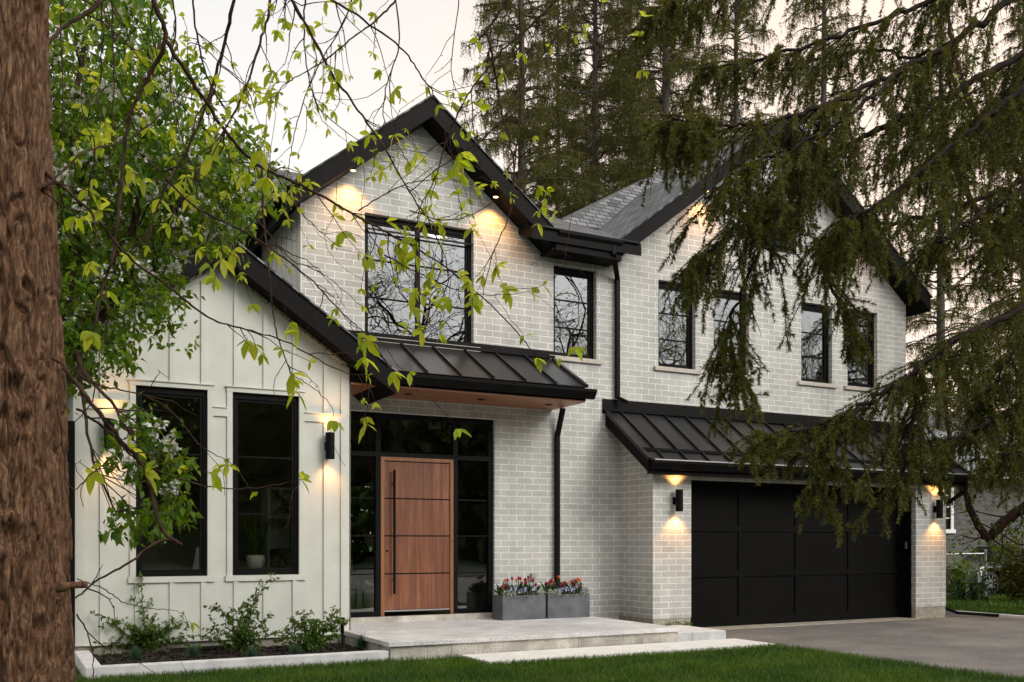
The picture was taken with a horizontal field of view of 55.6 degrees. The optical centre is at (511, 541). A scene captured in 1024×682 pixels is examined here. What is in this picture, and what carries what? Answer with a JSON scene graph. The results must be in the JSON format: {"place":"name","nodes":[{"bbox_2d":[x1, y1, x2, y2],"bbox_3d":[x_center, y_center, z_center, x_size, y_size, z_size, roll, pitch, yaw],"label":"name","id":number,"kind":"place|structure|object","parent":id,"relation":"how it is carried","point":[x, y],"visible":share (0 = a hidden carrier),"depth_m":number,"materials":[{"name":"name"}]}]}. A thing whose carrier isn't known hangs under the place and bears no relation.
{"place":"outdoors","nodes":[
{"label":"outdoors","id":0,"kind":"place"},
{"bbox_2d":[192,547,198,568],"bbox_3d":[-4.473,0.613,13.965,0.807,1.064,0.548,0,0,-28],"label":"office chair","id":1,"kind":"object","parent":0,"point":[196,562],"visible":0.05,"depth_m":14.08,"materials":[{"name":"grey fabric"}]},
{"bbox_2d":[243,516,270,568],"bbox_3d":[-3.587,0.001,13.646,0.388,0.757,0.363,0,0,-28],"label":"potted plant","id":2,"kind":"object","parent":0,"point":[254,560],"visible":0.98,"depth_m":13.57,"materials":[{"name":"green plant"}]},
{"bbox_2d":[347,629,368,648],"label":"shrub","id":3,"kind":"object","parent":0,"point":[361,644],"visible":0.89,"depth_m":12.67,"materials":[{"name":"green plant"}]},
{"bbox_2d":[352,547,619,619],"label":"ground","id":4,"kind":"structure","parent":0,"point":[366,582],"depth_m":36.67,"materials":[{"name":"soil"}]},
{"bbox_2d":[94,641,368,664],"bbox_3d":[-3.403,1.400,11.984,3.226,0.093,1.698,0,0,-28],"label":"mulch","id":5,"kind":"object","parent":4,"relation":"on","point":[229,653],"visible":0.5,"depth_m":12.04,"materials":[{"name":"brown soil"}]},
{"bbox_2d":[123,646,148,659],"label":"grass tuft","id":6,"kind":"object","parent":5,"relation":"on","point":[134,655],"visible":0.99,"depth_m":11.50,"materials":[{"name":"green plant"}]},
{"bbox_2d":[88,571,196,655],"bbox_3d":[-4.628,0.933,12.194,1.279,1.150,0.586,0,0,-28],"label":"shrub","id":7,"kind":"object","parent":5,"relation":"on","point":[148,637],"visible":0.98,"depth_m":12.16,"materials":[{"name":"green plant"}]},
{"bbox_2d":[182,642,206,656],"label":"grass tuft","id":8,"kind":"object","parent":5,"relation":"on","point":[193,652],"visible":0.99,"depth_m":11.76,"materials":[{"name":"green plant"}]},
{"bbox_2d":[169,645,235,651],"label":"soil","id":9,"kind":"structure","parent":5,"relation":"on","point":[205,648],"depth_m":12.48,"materials":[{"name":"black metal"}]},
{"bbox_2d":[195,572,288,654],"bbox_3d":[-3.357,0.933,12.115,1.194,1.088,0.506,0,0,-28],"label":"shrub","id":10,"kind":"object","parent":5,"relation":"on","point":[245,633],"visible":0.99,"depth_m":12.12,"materials":[{"name":"green plant"}]},
{"bbox_2d":[243,646,260,656],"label":"grass tuft","id":11,"kind":"object","parent":5,"relation":"on","point":[250,652],"visible":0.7,"depth_m":11.64,"materials":[{"name":"green plant"}]},
{"bbox_2d":[288,643,302,654],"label":"grass tuft","id":12,"kind":"object","parent":5,"relation":"on","point":[295,649],"visible":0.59,"depth_m":11.82,"materials":[{"name":"green plant"}]},
{"bbox_2d":[271,605,352,651],"bbox_3d":[-2.513,1.158,12.407,1.046,0.666,0.587,0,0,-39],"label":"shrub","id":13,"kind":"object","parent":5,"relation":"on","point":[313,639],"visible":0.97,"depth_m":12.40,"materials":[{"name":"green plant"}]},
{"bbox_2d":[340,617,344,645],"bbox_3d":[-2.256,1.230,12.926,0.068,0.450,0.068,0,0,-28],"label":"path light","id":14,"kind":"object","parent":5,"relation":"on","point":[342,628],"visible":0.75,"depth_m":12.91,"materials":[{"name":"black metal"}]},
{"bbox_2d":[75,650,387,678],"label":"bed kerb","id":15,"kind":"structure","parent":4,"relation":"on","point":[84,660],"depth_m":11.01,"materials":[{"name":"concrete"}]},
{"bbox_2d":[351,486,373,586],"bbox_3d":[-3.236,-1.870,27.513,24.975,7.766,7.936,0,0,-28],"label":"garden hedge","id":16,"kind":"object","parent":4,"relation":"on","point":[362,516],"visible":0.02,"depth_m":25.86,"materials":[{"name":"plant"}]},
{"bbox_2d":[345,632,677,659],"bbox_3d":[-0.181,1.419,14.102,4.366,0.262,2.680,0,0,-28],"label":"porch riser","id":17,"kind":"object","parent":4,"relation":"on","point":[426,651],"visible":0.42,"depth_m":12.77,"materials":[{"name":"concrete"}]},
{"bbox_2d":[343,616,680,646],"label":"porch slab","id":18,"kind":"structure","parent":17,"relation":"on","point":[411,633],"depth_m":13.59,"materials":[{"name":"concrete"}]},
{"bbox_2d":[492,594,545,620],"bbox_3d":[0.113,1.036,15.455,0.770,0.383,0.360,0,0,-28],"label":"planter","id":19,"kind":"object","parent":18,"relation":"on","point":[509,608],"visible":0.92,"depth_m":15.29,"materials":[{"name":"grey concrete"}]},
{"bbox_2d":[493,575,545,598],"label":"flowers","id":20,"kind":"object","parent":19,"relation":"in","point":[520,589],"visible":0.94,"depth_m":15.38,"materials":[{"name":"multicoloured plant"}]},
{"bbox_2d":[542,593,589,618],"bbox_3d":[0.838,1.036,15.837,0.790,0.383,0.360,0,0,-28],"label":"planter","id":21,"kind":"object","parent":18,"relation":"on","point":[565,606],"visible":0.69,"depth_m":15.66,"materials":[{"name":"grey concrete"}]},
{"bbox_2d":[540,575,589,597],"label":"flowers","id":22,"kind":"object","parent":21,"relation":"in","point":[572,587],"visible":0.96,"depth_m":15.79,"materials":[{"name":"multicoloured plant"}]},
{"bbox_2d":[53,95,998,654],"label":"house","id":23,"kind":"structure","parent":4,"relation":"on","point":[587,465],"depth_m":15.88,"materials":[{"name":"brick"}]},
{"bbox_2d":[104,419,114,447],"bbox_3d":[-4.974,-1.330,11.991,0.124,0.360,0.174,0,0,-28],"label":"wall lamp","id":24,"kind":"object","parent":23,"relation":"attached to","point":[112,424],"visible":0.39,"depth_m":11.91,"materials":[{"name":"black metal"}]},
{"bbox_2d":[142,489,192,532],"bbox_3d":[-5.648,-0.500,15.758,0.900,0.700,0.042,0,0,-28],"label":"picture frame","id":25,"kind":"object","parent":23,"relation":"attached to","point":[159,498],"visible":0.32,"depth_m":15.82,"materials":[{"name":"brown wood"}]},
{"bbox_2d":[136,385,206,576],"bbox_3d":[-4.380,-0.763,12.488,0.875,2.415,0.080,0,0,-28],"label":"window","id":26,"kind":"structure","parent":23,"relation":"in","point":[201,395],"depth_m":12.62,"materials":[{"name":"black metal"}]},
{"bbox_2d":[197,495,198,527],"bbox_3d":[-5.029,-0.500,16.084,0.360,0.550,0.042,0,0,-28],"label":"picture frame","id":27,"kind":"object","parent":23,"relation":"attached to","point":[197,510],"visible":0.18,"depth_m":15.99,"materials":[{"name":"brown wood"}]},
{"bbox_2d":[233,392,297,574],"bbox_3d":[-3.319,-0.763,13.047,0.887,2.415,0.080,0,0,-28],"label":"window","id":28,"kind":"structure","parent":23,"relation":"in","point":[237,397],"depth_m":13.07,"materials":[{"name":"black metal"}]},
{"bbox_2d":[261,487,290,567],"bbox_3d":[-3.409,0.165,14.780,0.710,1.950,0.430,0,0,-28],"label":"bookshelf","id":29,"kind":"object","parent":23,"relation":"on","point":[278,539],"visible":0.34,"depth_m":14.86,"materials":[{"name":"white paint"}]},
{"bbox_2d":[265,552,288,567],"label":"shelf plant","id":30,"kind":"object","parent":29,"relation":"on","point":[278,562],"visible":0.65,"depth_m":14.63,"materials":[{"name":"green plant"}]},
{"bbox_2d":[275,494,290,515],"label":"shelf plant","id":31,"kind":"object","parent":29,"relation":"on","point":[286,506],"visible":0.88,"depth_m":14.69,"materials":[{"name":"green plant"}]},
{"bbox_2d":[324,432,334,458],"bbox_3d":[-2.497,-1.310,13.296,0.124,0.360,0.174,0,0,-28],"label":"wall lamp","id":32,"kind":"object","parent":23,"relation":"attached to","point":[329,448],"visible":0.98,"depth_m":13.23,"materials":[{"name":"black metal"}]},
{"bbox_2d":[351,483,373,589],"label":"rear window","id":33,"kind":"structure","parent":23,"relation":"in","point":[352,484],"depth_m":23.15,"materials":[{"name":"black metal"}]},
{"bbox_2d":[353,552,373,602],"bbox_3d":[-2.674,0.671,18.265,0.500,0.941,0.510,0,0,-28],"label":"dining chair","id":34,"kind":"object","parent":23,"relation":"on","point":[363,562],"visible":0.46,"depth_m":18.38,"materials":[{"name":"black metal"}]},
{"bbox_2d":[384,461,449,612],"bbox_3d":[-1.465,-0.074,15.118,1.093,2.328,0.146,0,0,-28],"label":"entry door","id":35,"kind":"structure","parent":23,"relation":"in","point":[416,494],"depth_m":15.12,"materials":[{"name":"brown wood"}]},
{"bbox_2d":[361,216,479,351],"bbox_3d":[-1.444,-3.997,15.132,2.018,1.945,0.220,0,0,-28],"label":"window","id":36,"kind":"structure","parent":23,"relation":"in","point":[386,306],"depth_m":15.18,"materials":[{"name":"glass"}]},
{"bbox_2d":[530,573,535,580],"bbox_3d":[0.350,0.580,15.981,0.080,0.120,0.049,0,0,-28],"label":"outlet box","id":37,"kind":"object","parent":23,"relation":"attached to","point":[532,575],"visible":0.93,"depth_m":15.96,"materials":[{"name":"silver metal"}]},
{"bbox_2d":[549,266,602,364],"bbox_3d":[1.040,-3.825,16.441,1.046,1.600,0.220,0,0,-28],"label":"window","id":38,"kind":"structure","parent":23,"relation":"in","point":[573,293],"depth_m":16.51,"materials":[{"name":"glass"}]},
{"bbox_2d":[654,281,700,374],"bbox_3d":[2.927,-3.833,17.435,1.024,1.615,0.220,0,0,-28],"label":"window","id":39,"kind":"structure","parent":23,"relation":"in","point":[674,355],"depth_m":17.49,"materials":[{"name":"black glass"}]},
{"bbox_2d":[673,489,682,510],"bbox_3d":[2.753,-0.680,16.076,0.124,0.360,0.174,0,0,-28],"label":"wall lamp","id":40,"kind":"object","parent":23,"relation":"attached to","point":[678,500],"visible":1,"depth_m":16.00,"materials":[{"name":"black metal"}]},
{"bbox_2d":[714,291,754,379],"bbox_3d":[4.030,-3.833,18.017,1.039,1.615,0.220,0,0,-28],"label":"window","id":41,"kind":"structure","parent":23,"relation":"in","point":[735,296],"depth_m":18.08,"materials":[{"name":"glass"}]},
{"bbox_2d":[691,484,899,626],"bbox_3d":[5.249,0.248,17.923,5.380,2.495,0.063,0,0,-28],"label":"garage door","id":42,"kind":"structure","parent":23,"relation":"in","point":[750,563],"depth_m":17.76,"materials":[{"name":"paint"}]},
{"bbox_2d":[797,303,837,388],"bbox_3d":[5.920,-3.833,19.013,1.016,1.615,0.220,0,0,-28],"label":"window","id":43,"kind":"structure","parent":23,"relation":"in","point":[814,347],"depth_m":19.09,"materials":[{"name":"glass"}]},
{"bbox_2d":[844,311,882,391],"bbox_3d":[7.025,-3.833,19.595,1.041,1.615,0.220,0,0,-28],"label":"window","id":44,"kind":"structure","parent":23,"relation":"in","point":[857,380],"depth_m":19.73,"materials":[{"name":"glass"}]},
{"bbox_2d":[933,500,942,517],"bbox_3d":[8.352,-0.640,19.027,0.124,0.360,0.174,0,0,-28],"label":"wall lamp","id":45,"kind":"object","parent":23,"relation":"attached to","point":[938,508],"visible":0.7,"depth_m":18.96,"materials":[{"name":"black metal"}]},
{"bbox_2d":[456,0,609,218],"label":"spruce tree","id":46,"kind":"object","parent":4,"relation":"on","point":[523,173],"visible":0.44,"depth_m":32.45,"materials":[{"name":"green plant"}]},
{"bbox_2d":[509,0,606,218],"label":"spruce tree","id":47,"kind":"object","parent":4,"relation":"on","point":[569,72],"visible":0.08,"depth_m":42.85,"materials":[{"name":"green plant"}]},
{"bbox_2d":[528,0,661,218],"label":"spruce tree","id":48,"kind":"object","parent":4,"relation":"on","point":[596,116],"visible":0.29,"depth_m":37.70,"materials":[{"name":"green plant"}]},
{"bbox_2d":[586,0,661,193],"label":"spruce tree","id":49,"kind":"object","parent":4,"relation":"on","point":[630,45],"visible":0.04,"depth_m":43.76,"materials":[{"name":"green plant"}]},
{"bbox_2d":[571,0,741,195],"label":"spruce tree","id":50,"kind":"object","parent":4,"relation":"on","point":[664,101],"visible":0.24,"depth_m":33.86,"materials":[{"name":"green plant"}]},
{"bbox_2d":[678,631,691,641],"bbox_3d":[2.182,1.462,15.099,0.660,0.175,1.120,0,0,-28],"label":"stone step","id":51,"kind":"object","parent":4,"relation":"on","point":[684,636],"visible":0.11,"depth_m":14.70,"materials":[{"name":"grey stone"}]},
{"bbox_2d":[699,0,778,139],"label":"spruce tree","id":52,"kind":"object","parent":4,"relation":"on","point":[735,114],"visible":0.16,"depth_m":41.74,"materials":[{"name":"green plant"}]},
{"bbox_2d":[772,0,913,362],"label":"spruce tree","id":53,"kind":"object","parent":4,"relation":"on","point":[825,30],"visible":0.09,"depth_m":37.94,"materials":[{"name":"green plant"}]},
{"bbox_2d":[892,0,1012,431],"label":"spruce tree","id":54,"kind":"object","parent":4,"relation":"on","point":[939,313],"visible":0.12,"depth_m":39.84,"materials":[{"name":"green plant"}]},
{"bbox_2d":[906,411,1023,562],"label":"neighbour house","id":55,"kind":"structure","parent":4,"relation":"on","point":[953,531],"depth_m":36.37,"materials":[{"name":"grey"}]},
{"bbox_2d":[946,487,955,532],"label":"window","id":56,"kind":"structure","parent":55,"relation":"in","point":[951,530],"depth_m":35.59,"materials":[{"name":"white paint"}]},
{"bbox_2d":[953,0,1023,428],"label":"spruce tree","id":57,"kind":"object","parent":4,"relation":"on","point":[1013,34],"visible":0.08,"depth_m":44.00,"materials":[{"name":"green plant"}]},
{"bbox_2d":[49,0,1021,541],"label":"sky","id":58,"kind":"structure","parent":0,"point":[426,26],"materials":[{"name":"white"}]},
{"bbox_2d":[76,642,1023,681],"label":"lawn","id":59,"kind":"structure","parent":0,"point":[607,673],"depth_m":10.71,"materials":[{"name":"plant"}]},
{"bbox_2d":[48,0,294,550],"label":"blossom tree","id":60,"kind":"object","parent":59,"relation":"on","point":[75,287],"visible":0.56,"depth_m":8.45,"materials":[{"name":"green plant"}]},
{"bbox_2d":[0,0,651,681],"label":"tree","id":61,"kind":"object","parent":59,"relation":"on","point":[36,614],"visible":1,"depth_m":3.68,"materials":[{"name":"green plant"}]},
{"bbox_2d":[611,0,1023,547],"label":"spruce tree","id":62,"kind":"object","parent":59,"relation":"on","point":[842,244],"visible":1,"depth_m":5.28,"materials":[{"name":"green plant"}]},
{"bbox_2d":[460,638,772,664],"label":"walkway","id":63,"kind":"structure","parent":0,"point":[598,650],"depth_m":12.78,"materials":[{"name":"concrete"}]},
{"bbox_2d":[702,617,917,629],"bbox_3d":[5.232,1.519,17.667,5.730,0.062,0.520,0,0,-28],"label":"garage apron","id":64,"kind":"object","parent":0,"point":[805,623],"visible":0.43,"depth_m":17.66,"materials":[{"name":"concrete"}]},
{"bbox_2d":[726,614,1023,677],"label":"driveway","id":65,"kind":"structure","parent":0,"point":[988,644],"depth_m":15.01,"materials":[{"name":"concrete"}]},
{"bbox_2d":[670,625,725,640],"bbox_3d":[2.768,1.463,15.408,0.655,0.174,1.120,0,0,-28],"label":"stone step","id":66,"kind":"object","parent":65,"relation":"on","point":[699,633],"visible":0.42,"depth_m":14.99,"materials":[{"name":"grey stone"}]},
{"bbox_2d":[945,610,1023,618],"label":"lawn kerb","id":67,"kind":"structure","parent":65,"relation":"on","point":[1000,615],"depth_m":19.23,"materials":[{"name":"concrete"}]},
{"bbox_2d":[946,587,1023,614],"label":"grass","id":68,"kind":"structure","parent":0,"point":[1011,607],"depth_m":22.75,"materials":[{"name":"green plant"}]},
{"bbox_2d":[968,547,1009,592],"bbox_3d":[14.078,0.796,28.412,1.883,1.521,1.220,0,0,-28],"label":"shrub","id":69,"kind":"object","parent":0,"point":[996,573],"visible":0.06,"depth_m":28.29,"materials":[{"name":"green plant"}]},
{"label":"side lawn","id":70,"kind":"structure","parent":0,"visible":0},
{"bbox_2d":[898,0,1023,577],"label":"crooked tree","id":71,"kind":"object","parent":70,"relation":"on","point":[1008,519],"visible":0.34,"depth_m":20.31,"materials":[{"name":"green plant"}]},
{"bbox_2d":[946,543,985,598],"bbox_3d":[11.820,0.805,25.557,1.412,1.530,1.071,0,0,-11],"label":"shrub","id":72,"kind":"object","parent":70,"relation":"on","point":[959,574],"visible":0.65,"depth_m":25.47,"materials":[{"name":"green plant"}]},
{"bbox_2d":[946,549,986,596],"bbox_3d":[12.058,0.900,26.000,1.310,1.400,0.076,0,0,0],"label":"chain link fence","id":73,"kind":"object","parent":70,"relation":"on","point":[985,558],"visible":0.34,"depth_m":26.00,"materials":[{"name":"silver metal"}]},
{"bbox_2d":[946,575,996,600],"bbox_3d":[11.730,1.252,24.763,1.118,0.832,1.202,0,0,-28],"label":"flower clump","id":74,"kind":"object","parent":70,"relation":"on","point":[976,593],"visible":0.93,"depth_m":24.66,"materials":[{"name":"green plant"}]},
{"bbox_2d":[939,122,1023,518],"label":"spruce tree","id":75,"kind":"object","parent":70,"relation":"on","point":[1019,291],"visible":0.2,"depth_m":19.84,"materials":[{"name":"green plant"}]},
{"bbox_2d":[946,544,1023,595],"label":"shrub","id":76,"kind":"object","parent":70,"relation":"on","point":[975,563],"visible":0.21,"depth_m":27.38,"materials":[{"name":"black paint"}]},
{"bbox_2d":[978,533,1023,602],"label":"shrub","id":77,"kind":"object","parent":70,"relation":"on","point":[1017,574],"visible":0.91,"depth_m":24.45,"materials":[{"name":"green plant"}]}
]}

